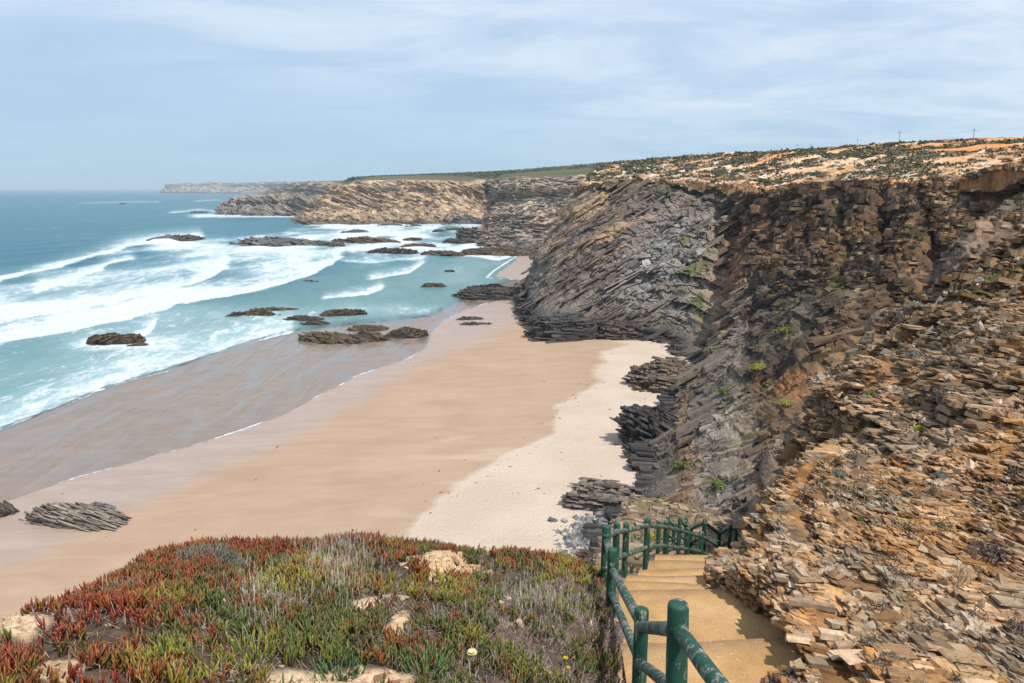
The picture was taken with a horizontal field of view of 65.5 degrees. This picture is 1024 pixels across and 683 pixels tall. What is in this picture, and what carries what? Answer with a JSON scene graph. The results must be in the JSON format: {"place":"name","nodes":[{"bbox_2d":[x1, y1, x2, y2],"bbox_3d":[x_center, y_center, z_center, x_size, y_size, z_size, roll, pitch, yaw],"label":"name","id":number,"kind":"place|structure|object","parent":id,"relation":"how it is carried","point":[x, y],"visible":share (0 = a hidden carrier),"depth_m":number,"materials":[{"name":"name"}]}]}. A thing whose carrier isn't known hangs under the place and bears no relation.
{"place":"outdoors","nodes":[
{"label":"outdoors","id":0,"kind":"place"},
{"bbox_2d":[159,181,306,193],"bbox_3d":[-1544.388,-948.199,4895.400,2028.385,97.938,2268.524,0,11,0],"label":"distant headland","id":1,"kind":"structure","parent":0,"point":[261,187],"depth_m":4890.85,"materials":[{"name":"stone"}]},
{"bbox_2d":[0,189,519,480],"bbox_3d":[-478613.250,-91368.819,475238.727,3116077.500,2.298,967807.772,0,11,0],"label":"sea","id":2,"kind":"structure","parent":0,"point":[78,267],"depth_m":261.14,"materials":[{"name":"liquid"}]},
{"bbox_2d":[86,332,145,345],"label":"sea rock","id":3,"kind":"object","parent":2,"relation":"in","point":[114,338],"visible":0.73,"depth_m":157.21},
{"bbox_2d":[127,342,147,345],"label":"sea rock","id":4,"kind":"object","parent":2,"relation":"in","point":[139,344],"visible":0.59,"depth_m":153.82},
{"bbox_2d":[146,234,204,240],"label":"sea rock","id":5,"kind":"object","parent":2,"relation":"in","point":[187,237],"visible":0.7,"depth_m":463.84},
{"bbox_2d":[226,310,280,316],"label":"sea rock","id":6,"kind":"object","parent":2,"relation":"in","point":[252,313],"visible":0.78,"depth_m":190.64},
{"bbox_2d":[229,236,311,246],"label":"sea rock","id":7,"kind":"object","parent":2,"relation":"in","point":[275,241],"visible":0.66,"depth_m":424.25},
{"bbox_2d":[250,307,297,310],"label":"sea rock","id":8,"kind":"object","parent":2,"relation":"in","point":[270,309],"visible":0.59,"depth_m":198.84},
{"bbox_2d":[283,315,324,320],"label":"sea rock","id":9,"kind":"object","parent":2,"relation":"in","point":[301,318],"visible":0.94,"depth_m":185.46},
{"bbox_2d":[299,320,331,327],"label":"sea rock","id":10,"kind":"object","parent":2,"relation":"in","point":[316,322],"visible":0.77,"depth_m":178.50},
{"bbox_2d":[298,240,345,246],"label":"sea rock","id":11,"kind":"object","parent":2,"relation":"in","point":[324,243],"visible":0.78,"depth_m":421.42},
{"bbox_2d":[319,308,367,316],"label":"sea rock","id":12,"kind":"object","parent":2,"relation":"in","point":[340,312],"visible":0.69,"depth_m":191.22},
{"bbox_2d":[340,229,367,232],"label":"sea rock","id":13,"kind":"object","parent":2,"relation":"in","point":[355,230],"visible":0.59,"depth_m":546.77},
{"bbox_2d":[331,236,400,243],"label":"sea rock","id":14,"kind":"object","parent":2,"relation":"in","point":[363,239],"visible":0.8,"depth_m":446.27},
{"bbox_2d":[346,324,389,330],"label":"sea rock","id":15,"kind":"object","parent":2,"relation":"in","point":[370,327],"visible":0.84,"depth_m":171.85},
{"bbox_2d":[376,223,401,225],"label":"sea rock","id":16,"kind":"object","parent":2,"relation":"in","point":[382,224],"visible":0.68,"depth_m":654.29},
{"bbox_2d":[366,247,418,253],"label":"sea rock","id":17,"kind":"object","parent":2,"relation":"in","point":[394,250],"visible":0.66,"depth_m":372.79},
{"bbox_2d":[381,326,428,338],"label":"sea rock","id":18,"kind":"object","parent":2,"relation":"in","point":[404,332],"visible":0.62,"depth_m":163.10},
{"bbox_2d":[403,237,422,240],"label":"sea rock","id":19,"kind":"object","parent":2,"relation":"in","point":[413,239],"visible":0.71,"depth_m":466.66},
{"bbox_2d":[401,243,436,246],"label":"sea rock","id":20,"kind":"object","parent":2,"relation":"in","point":[422,244],"visible":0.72,"depth_m":417.92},
{"bbox_2d":[421,283,445,286],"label":"sea rock","id":21,"kind":"object","parent":2,"relation":"in","point":[433,285],"visible":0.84,"depth_m":247.40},
{"bbox_2d":[420,250,472,256],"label":"sea rock","id":22,"kind":"object","parent":2,"relation":"in","point":[441,252],"visible":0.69,"depth_m":361.78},
{"bbox_2d":[443,238,475,243],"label":"sea rock","id":23,"kind":"object","parent":2,"relation":"in","point":[458,240],"visible":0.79,"depth_m":443.70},
{"bbox_2d":[212,193,312,215],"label":"rocky point","id":24,"kind":"structure","parent":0,"point":[270,204],"depth_m":917.76,"materials":[{"name":"stone"}]},
{"bbox_2d":[262,180,342,199],"bbox_3d":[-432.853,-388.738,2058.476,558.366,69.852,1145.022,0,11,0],"label":"distant headland","id":25,"kind":"structure","parent":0,"point":[308,189],"depth_m":1740.95,"materials":[{"name":"stone"}]},
{"bbox_2d":[0,544,625,682],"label":"sandy ground","id":26,"kind":"structure","parent":0,"point":[288,670],"depth_m":6.08,"materials":[{"name":"soil"}]},
{"bbox_2d":[100,572,154,591],"bbox_3d":[-3.263,2.095,6.762,0.509,0.120,0.504,0,11,0],"label":"grey shrub","id":27,"kind":"object","parent":26,"relation":"on","point":[107,588],"visible":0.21,"depth_m":6.84,"materials":[{"name":"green plant"}]},
{"bbox_2d":[140,628,199,669],"bbox_3d":[-2.148,1.947,5.023,0.338,0.163,0.394,-7,13,-32],"label":"succulent","id":28,"kind":"object","parent":26,"relation":"on","point":[161,650],"visible":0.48,"depth_m":5.06,"materials":[{"name":"green plant"}]},
{"bbox_2d":[173,539,235,565],"bbox_3d":[-2.954,2.034,7.577,0.639,0.126,0.599,0,11,0],"label":"grey shrub","id":29,"kind":"object","parent":26,"relation":"on","point":[215,550],"visible":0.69,"depth_m":7.66,"materials":[{"name":"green plant"}]},
{"bbox_2d":[211,551,246,571],"bbox_3d":[-2.745,2.107,7.624,0.435,0.122,0.414,0,11,0],"label":"grey shrub","id":30,"kind":"object","parent":26,"relation":"on","point":[238,560],"visible":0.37,"depth_m":7.65,"materials":[{"name":"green plant"}]},
{"bbox_2d":[217,626,275,674],"bbox_3d":[-1.742,2.011,5.206,0.471,0.157,0.489,0,11,0],"label":"succulent","id":31,"kind":"object","parent":26,"relation":"on","point":[270,650],"visible":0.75,"depth_m":5.23,"materials":[{"name":"green plant"}]},
{"bbox_2d":[0,529,621,682],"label":"ice plants","id":32,"kind":"object","parent":26,"relation":"on","point":[344,626],"visible":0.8,"depth_m":6.36,"materials":[{"name":"green plant"}]},
{"bbox_2d":[0,544,626,682],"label":"rocks","id":33,"kind":"object","parent":26,"relation":"on","point":[17,619],"visible":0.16,"depth_m":5.74,"materials":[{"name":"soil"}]},
{"bbox_2d":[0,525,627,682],"bbox_3d":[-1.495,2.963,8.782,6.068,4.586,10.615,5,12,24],"label":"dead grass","id":34,"kind":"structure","parent":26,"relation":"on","point":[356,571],"depth_m":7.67,"materials":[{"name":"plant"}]},
{"bbox_2d":[306,644,366,681],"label":"succulent","id":35,"kind":"object","parent":26,"relation":"on","point":[352,663],"visible":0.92,"depth_m":5.37,"materials":[{"name":"green plant"}]},
{"bbox_2d":[340,529,355,552],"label":"seed stalks","id":36,"kind":"object","parent":26,"relation":"on","point":[352,542],"visible":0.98,"depth_m":8.63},
{"bbox_2d":[382,628,439,668],"bbox_3d":[-0.761,2.248,5.791,0.487,0.158,0.434,4,12,21],"label":"succulent","id":37,"kind":"object","parent":26,"relation":"on","point":[417,639],"visible":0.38,"depth_m":5.91,"materials":[{"name":"green plant"}]},
{"bbox_2d":[400,639,457,681],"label":"succulent","id":38,"kind":"object","parent":26,"relation":"on","point":[439,655],"visible":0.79,"depth_m":5.54,"materials":[{"name":"green plant"}]},
{"bbox_2d":[406,550,492,583],"bbox_3d":[-0.755,3.012,10.312,1.202,2.028,3.642,-1,11,-8],"label":"crest sandstone","id":39,"kind":"object","parent":26,"relation":"on","point":[462,563],"visible":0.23,"depth_m":9.06,"materials":[{"name":"stone"}]},
{"bbox_2d":[466,648,476,664],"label":"flower","id":40,"kind":"object","parent":26,"relation":"on","point":[470,652],"visible":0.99,"depth_m":5.99,"materials":[{"name":"yellow plant"}]},
{"bbox_2d":[574,648,616,678],"bbox_3d":[0.667,2.764,6.851,0.419,0.152,0.441,7,13,31],"label":"succulent","id":41,"kind":"object","parent":26,"relation":"on","point":[602,668],"visible":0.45,"depth_m":6.85,"materials":[{"name":"green plant"}]},
{"bbox_2d":[0,256,691,620],"bbox_3d":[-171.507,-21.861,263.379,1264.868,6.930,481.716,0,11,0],"label":"beach","id":42,"kind":"structure","parent":0,"point":[350,454],"depth_m":92.94,"materials":[{"name":"sand"}]},
{"bbox_2d":[0,500,19,517],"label":"beach rock","id":43,"kind":"object","parent":42,"relation":"on","point":[7,508],"visible":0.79,"depth_m":74.30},
{"bbox_2d":[18,502,131,531],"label":"beach rock","id":44,"kind":"object","parent":42,"relation":"on","point":[80,516],"visible":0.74,"depth_m":71.11,"materials":[{"name":"stone"}]},
{"bbox_2d":[88,501,115,509],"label":"beach rock","id":45,"kind":"object","parent":42,"relation":"on","point":[101,504],"visible":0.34,"depth_m":74.80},
{"bbox_2d":[294,330,390,343],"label":"sea rock","id":46,"kind":"object","parent":42,"relation":"on","point":[335,337],"visible":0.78,"depth_m":158.84,"materials":[{"name":"stone"}]},
{"bbox_2d":[455,227,480,238],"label":"beach rock","id":47,"kind":"object","parent":42,"relation":"on","point":[466,233],"visible":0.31,"depth_m":484.96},
{"bbox_2d":[456,316,483,319],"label":"beach rock","id":48,"kind":"object","parent":42,"relation":"on","point":[471,318],"visible":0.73,"depth_m":183.99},
{"bbox_2d":[459,321,491,325],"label":"beach rock","id":49,"kind":"object","parent":42,"relation":"on","point":[475,323],"visible":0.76,"depth_m":176.88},
{"bbox_2d":[452,283,520,300],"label":"beach rock","id":50,"kind":"object","parent":42,"relation":"on","point":[494,291],"visible":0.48,"depth_m":219.11,"materials":[{"name":"stone"}]},
{"bbox_2d":[476,236,503,246],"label":"beach rock","id":51,"kind":"object","parent":42,"relation":"on","point":[486,239],"visible":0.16,"depth_m":418.25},
{"bbox_2d":[461,247,537,255],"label":"beach rock","id":52,"kind":"object","parent":42,"relation":"on","point":[510,251],"visible":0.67,"depth_m":362.55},
{"bbox_2d":[547,516,557,521],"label":"beach rock","id":53,"kind":"object","parent":42,"relation":"on","point":[550,519],"visible":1,"depth_m":68.79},
{"bbox_2d":[528,311,608,339],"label":"beach rock","id":54,"kind":"object","parent":42,"relation":"on","point":[571,323],"visible":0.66,"depth_m":155.38,"materials":[{"name":"stone"}]},
{"bbox_2d":[551,508,610,557],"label":"pebbles","id":55,"kind":"object","parent":42,"relation":"on","point":[569,538],"visible":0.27,"depth_m":66.32,"materials":[{"name":"stone"}]},
{"bbox_2d":[574,549,592,559],"bbox_3d":[6.234,16.780,60.532,3.298,2.333,2.470,0,11,0],"label":"beach rock","id":56,"kind":"object","parent":42,"relation":"on","point":[583,554],"visible":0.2,"depth_m":60.02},
{"bbox_2d":[560,477,643,511],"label":"beach rock","id":57,"kind":"object","parent":42,"relation":"on","point":[593,494],"visible":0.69,"depth_m":71.18,"materials":[{"name":"stone"}]},
{"bbox_2d":[597,320,650,340],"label":"beach rock","id":58,"kind":"object","parent":42,"relation":"on","point":[612,329],"visible":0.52,"depth_m":153.51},
{"bbox_2d":[609,404,678,448],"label":"beach rock","id":59,"kind":"object","parent":42,"relation":"on","point":[637,421],"visible":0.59,"depth_m":87.96,"materials":[{"name":"stone"}]},
{"bbox_2d":[622,356,693,393],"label":"beach rock","id":60,"kind":"object","parent":42,"relation":"on","point":[659,374],"visible":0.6,"depth_m":114.37,"materials":[{"name":"stone"}]},
{"bbox_2d":[290,174,489,224],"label":"headland","id":61,"kind":"structure","parent":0,"point":[424,199],"depth_m":765.18,"materials":[{"name":"stone"}]},
{"bbox_2d":[450,214,481,223],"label":"beach rock","id":62,"kind":"object","parent":61,"relation":"on","point":[468,219],"visible":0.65,"depth_m":681.12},
{"bbox_2d":[339,159,648,192],"bbox_3d":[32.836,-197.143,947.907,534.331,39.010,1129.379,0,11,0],"label":"hillside","id":63,"kind":"structure","parent":0,"point":[485,184],"depth_m":877.22,"materials":[{"name":"plant"},{"name":"foliage"}]},
{"bbox_2d":[341,159,642,181],"bbox_3d":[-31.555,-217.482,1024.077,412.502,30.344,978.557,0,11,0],"label":"scrubland","id":64,"kind":"structure","parent":63,"relation":"on","point":[470,174],"depth_m":966.30,"materials":[{"name":"green plant"}]},
{"bbox_2d":[0,0,1023,188],"label":"sky","id":65,"kind":"structure","parent":0,"point":[95,94],"materials":[{"name":"blue"}]},
{"bbox_2d":[473,168,594,255],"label":"headland","id":66,"kind":"structure","parent":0,"point":[522,208],"depth_m":426.10,"materials":[{"name":"stone"}]},
{"bbox_2d":[588,497,742,598],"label":"bank","id":67,"kind":"structure","parent":0,"point":[637,512],"depth_m":45.29,"materials":[{"name":"stone"}]},
{"bbox_2d":[650,532,670,541],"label":"shrub","id":68,"kind":"object","parent":67,"relation":"on","point":[653,536],"visible":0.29,"depth_m":30.82,"materials":[{"name":"yellow plant"}]},
{"bbox_2d":[656,516,687,554],"bbox_3d":[5.159,6.455,25.917,0.303,3.598,5.708,4,12,21],"label":"handrail","id":69,"kind":"object","parent":67,"relation":"on","point":[673,538],"visible":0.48,"depth_m":25.11,"materials":[{"name":"green paint"}]},
{"bbox_2d":[691,517,702,528],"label":"shrub","id":70,"kind":"object","parent":67,"relation":"on","point":[697,522],"visible":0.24,"depth_m":38.23,"materials":[{"name":"grey plant"}]},
{"bbox_2d":[676,517,737,554],"bbox_3d":[6.545,6.692,26.361,0.907,3.207,4.379,10,14,41],"label":"handrail","id":71,"kind":"object","parent":67,"relation":"on","point":[704,524],"visible":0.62,"depth_m":25.78,"materials":[{"name":"green paint"}]},
{"bbox_2d":[618,554,797,682],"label":"steps","id":72,"kind":"structure","parent":67,"relation":"on","point":[738,641],"depth_m":8.75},
{"bbox_2d":[600,518,728,682],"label":"handrail","id":73,"kind":"object","parent":72,"relation":"on","point":[683,645],"visible":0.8,"depth_m":6.23,"materials":[{"name":"green paint"}]},
{"bbox_2d":[701,524,727,534],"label":"shrub","id":74,"kind":"object","parent":67,"relation":"on","point":[709,529],"visible":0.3,"depth_m":35.16,"materials":[{"name":"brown plant"}]},
{"bbox_2d":[512,137,1023,562],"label":"cliff","id":75,"kind":"structure","parent":0,"point":[567,267],"depth_m":104.02,"materials":[{"name":"stone"}]},
{"bbox_2d":[656,493,667,499],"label":"shrub","id":76,"kind":"object","parent":75,"relation":"on","point":[660,496],"visible":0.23,"depth_m":67.56,"materials":[{"name":"green plant"}]},
{"bbox_2d":[669,460,689,469],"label":"shrub","id":77,"kind":"object","parent":75,"relation":"on","point":[681,464],"visible":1,"depth_m":74.27,"materials":[{"name":"green plant"}]},
{"bbox_2d":[707,476,725,490],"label":"shrub","id":78,"kind":"object","parent":75,"relation":"on","point":[719,483],"visible":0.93,"depth_m":61.54,"materials":[{"name":"green plant"}]},
{"bbox_2d":[713,385,731,394],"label":"shrub","id":79,"kind":"object","parent":75,"relation":"on","point":[724,390],"visible":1,"depth_m":83.36,"materials":[{"name":"green plant"}]},
{"bbox_2d":[748,363,765,369],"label":"shrub","id":80,"kind":"object","parent":75,"relation":"on","point":[755,366],"visible":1,"depth_m":81.55,"materials":[{"name":"yellow plant"}]},
{"bbox_2d":[754,178,771,181],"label":"shrub","id":81,"kind":"object","parent":75,"relation":"on","point":[760,179],"visible":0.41,"depth_m":172.90,"materials":[{"name":"green plant"}]},
{"bbox_2d":[767,326,791,334],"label":"shrub","id":82,"kind":"object","parent":75,"relation":"on","point":[782,330],"visible":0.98,"depth_m":84.39,"materials":[{"name":"green plant"}]},
{"bbox_2d":[780,399,794,405],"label":"shrub","id":83,"kind":"object","parent":75,"relation":"on","point":[786,403],"visible":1,"depth_m":69.83,"materials":[{"name":"yellow plant"}]},
{"bbox_2d":[584,137,1023,186],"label":"heath","id":84,"kind":"object","parent":75,"relation":"on","point":[738,160],"visible":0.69,"depth_m":181.21,"materials":[{"name":"green plant"}]},
{"bbox_2d":[587,148,1020,196],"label":"plateau stones","id":85,"kind":"object","parent":75,"relation":"on","point":[652,175],"visible":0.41,"depth_m":163.20,"materials":[{"name":"stone"}]},
{"bbox_2d":[589,179,1023,515],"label":"cliff scree","id":86,"kind":"structure","parent":75,"relation":"on","point":[746,313],"depth_m":89.73,"materials":[{"name":"stone"}]},
{"bbox_2d":[803,162,820,166],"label":"shrub","id":87,"kind":"object","parent":75,"relation":"on","point":[811,165],"visible":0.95,"depth_m":172.51,"materials":[{"name":"grey plant"}]},
{"bbox_2d":[809,171,827,175],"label":"shrub","id":88,"kind":"object","parent":75,"relation":"on","point":[821,172],"visible":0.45,"depth_m":149.71,"materials":[{"name":"green plant"}]},
{"bbox_2d":[617,270,1020,577],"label":"dry grass","id":89,"kind":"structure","parent":75,"relation":"on","point":[969,511],"depth_m":52.50,"materials":[{"name":"plant"}]},
{"bbox_2d":[703,220,1023,682],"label":"rock outcrop","id":90,"kind":"object","parent":75,"relation":"on","point":[828,651],"visible":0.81,"depth_m":11.07,"materials":[{"name":"stone"}]},
{"bbox_2d":[830,467,849,478],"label":"shrub","id":91,"kind":"object","parent":90,"relation":"on","point":[838,472],"visible":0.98,"depth_m":12.39,"materials":[{"name":"grey plant"}]},
{"bbox_2d":[846,451,870,459],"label":"shrub","id":92,"kind":"object","parent":90,"relation":"on","point":[856,455],"visible":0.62,"depth_m":13.34,"materials":[{"name":"grey plant"}]},
{"bbox_2d":[857,515,871,521],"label":"shrub","id":93,"kind":"object","parent":90,"relation":"on","point":[862,518],"visible":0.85,"depth_m":10.52,"materials":[{"name":"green plant"}]},
{"bbox_2d":[710,225,1023,682],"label":"scree","id":94,"kind":"structure","parent":90,"relation":"on","point":[846,516],"depth_m":11.29,"materials":[{"name":"stone"}]},
{"bbox_2d":[710,274,1023,682],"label":"broken slabs","id":95,"kind":"structure","parent":90,"relation":"on","point":[922,548],"depth_m":10.55,"materials":[{"name":"stone"}]},
{"bbox_2d":[864,388,876,396],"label":"shrub","id":96,"kind":"object","parent":90,"relation":"on","point":[869,392],"visible":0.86,"depth_m":18.62,"materials":[{"name":"green plant"}]},
{"bbox_2d":[866,654,892,671],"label":"shrub","id":97,"kind":"object","parent":90,"relation":"on","point":[875,662],"visible":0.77,"depth_m":6.70,"materials":[{"name":"grey plant"}]},
{"bbox_2d":[878,647,912,663],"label":"shrub","id":98,"kind":"object","parent":90,"relation":"on","point":[893,654],"visible":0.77,"depth_m":6.84,"materials":[{"name":"grey plant"}]},
{"bbox_2d":[769,291,1023,682],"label":"dead tangles","id":99,"kind":"object","parent":90,"relation":"on","point":[900,560],"visible":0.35,"depth_m":8.90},
{"bbox_2d":[904,346,929,357],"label":"shrub","id":100,"kind":"object","parent":90,"relation":"on","point":[914,353],"visible":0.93,"depth_m":19.92,"materials":[{"name":"grey plant"}]},
{"bbox_2d":[910,423,925,431],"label":"shrub","id":101,"kind":"object","parent":90,"relation":"on","point":[918,427],"visible":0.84,"depth_m":14.68,"materials":[{"name":"yellow plant"}]},
{"bbox_2d":[923,356,940,366],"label":"shrub","id":102,"kind":"object","parent":90,"relation":"on","point":[929,363],"visible":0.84,"depth_m":18.24,"materials":[{"name":"grey plant"}]},
{"bbox_2d":[932,468,950,480],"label":"shrub","id":103,"kind":"object","parent":90,"relation":"on","point":[939,474],"visible":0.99,"depth_m":11.85,"materials":[{"name":"grey plant"}]},
{"bbox_2d":[966,536,1008,563],"bbox_3d":[5.335,2.356,8.878,0.455,0.293,0.377,-1,11,-4],"label":"shrub","id":104,"kind":"object","parent":90,"relation":"on","point":[988,552],"visible":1,"depth_m":8.86,"materials":[{"name":"grey plant"}]},
{"bbox_2d":[981,273,1005,280],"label":"shrub","id":105,"kind":"object","parent":90,"relation":"on","point":[991,276],"visible":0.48,"depth_m":29.48,"materials":[{"name":"green plant"}]},
{"bbox_2d":[993,330,1017,339],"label":"shrub","id":106,"kind":"object","parent":90,"relation":"on","point":[999,336],"visible":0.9,"depth_m":17.35,"materials":[{"name":"grey plant"}]},
{"bbox_2d":[1003,467,1023,479],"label":"shrub","id":107,"kind":"object","parent":90,"relation":"on","point":[1013,471],"visible":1,"depth_m":11.68,"materials":[{"name":"grey plant"}]},
{"bbox_2d":[1007,614,1023,634],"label":"shrub","id":108,"kind":"object","parent":90,"relation":"on","point":[1020,625],"visible":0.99,"depth_m":7.41,"materials":[{"name":"grey plant"}]},
{"bbox_2d":[854,153,873,157],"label":"shrub","id":109,"kind":"object","parent":75,"relation":"on","point":[867,155],"visible":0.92,"depth_m":167.72,"materials":[{"name":"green plant"}]},
{"bbox_2d":[883,159,896,163],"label":"shrub","id":110,"kind":"object","parent":75,"relation":"on","point":[889,162],"visible":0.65,"depth_m":142.61,"materials":[{"name":"green plant"}]},
{"bbox_2d":[890,149,905,154],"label":"shrub","id":111,"kind":"object","parent":75,"relation":"on","point":[895,152],"visible":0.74,"depth_m":156.68,"materials":[{"name":"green plant"}]},
{"bbox_2d":[918,148,935,153],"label":"shrub","id":112,"kind":"object","parent":75,"relation":"on","point":[924,151],"visible":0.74,"depth_m":148.26,"materials":[{"name":"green plant"}]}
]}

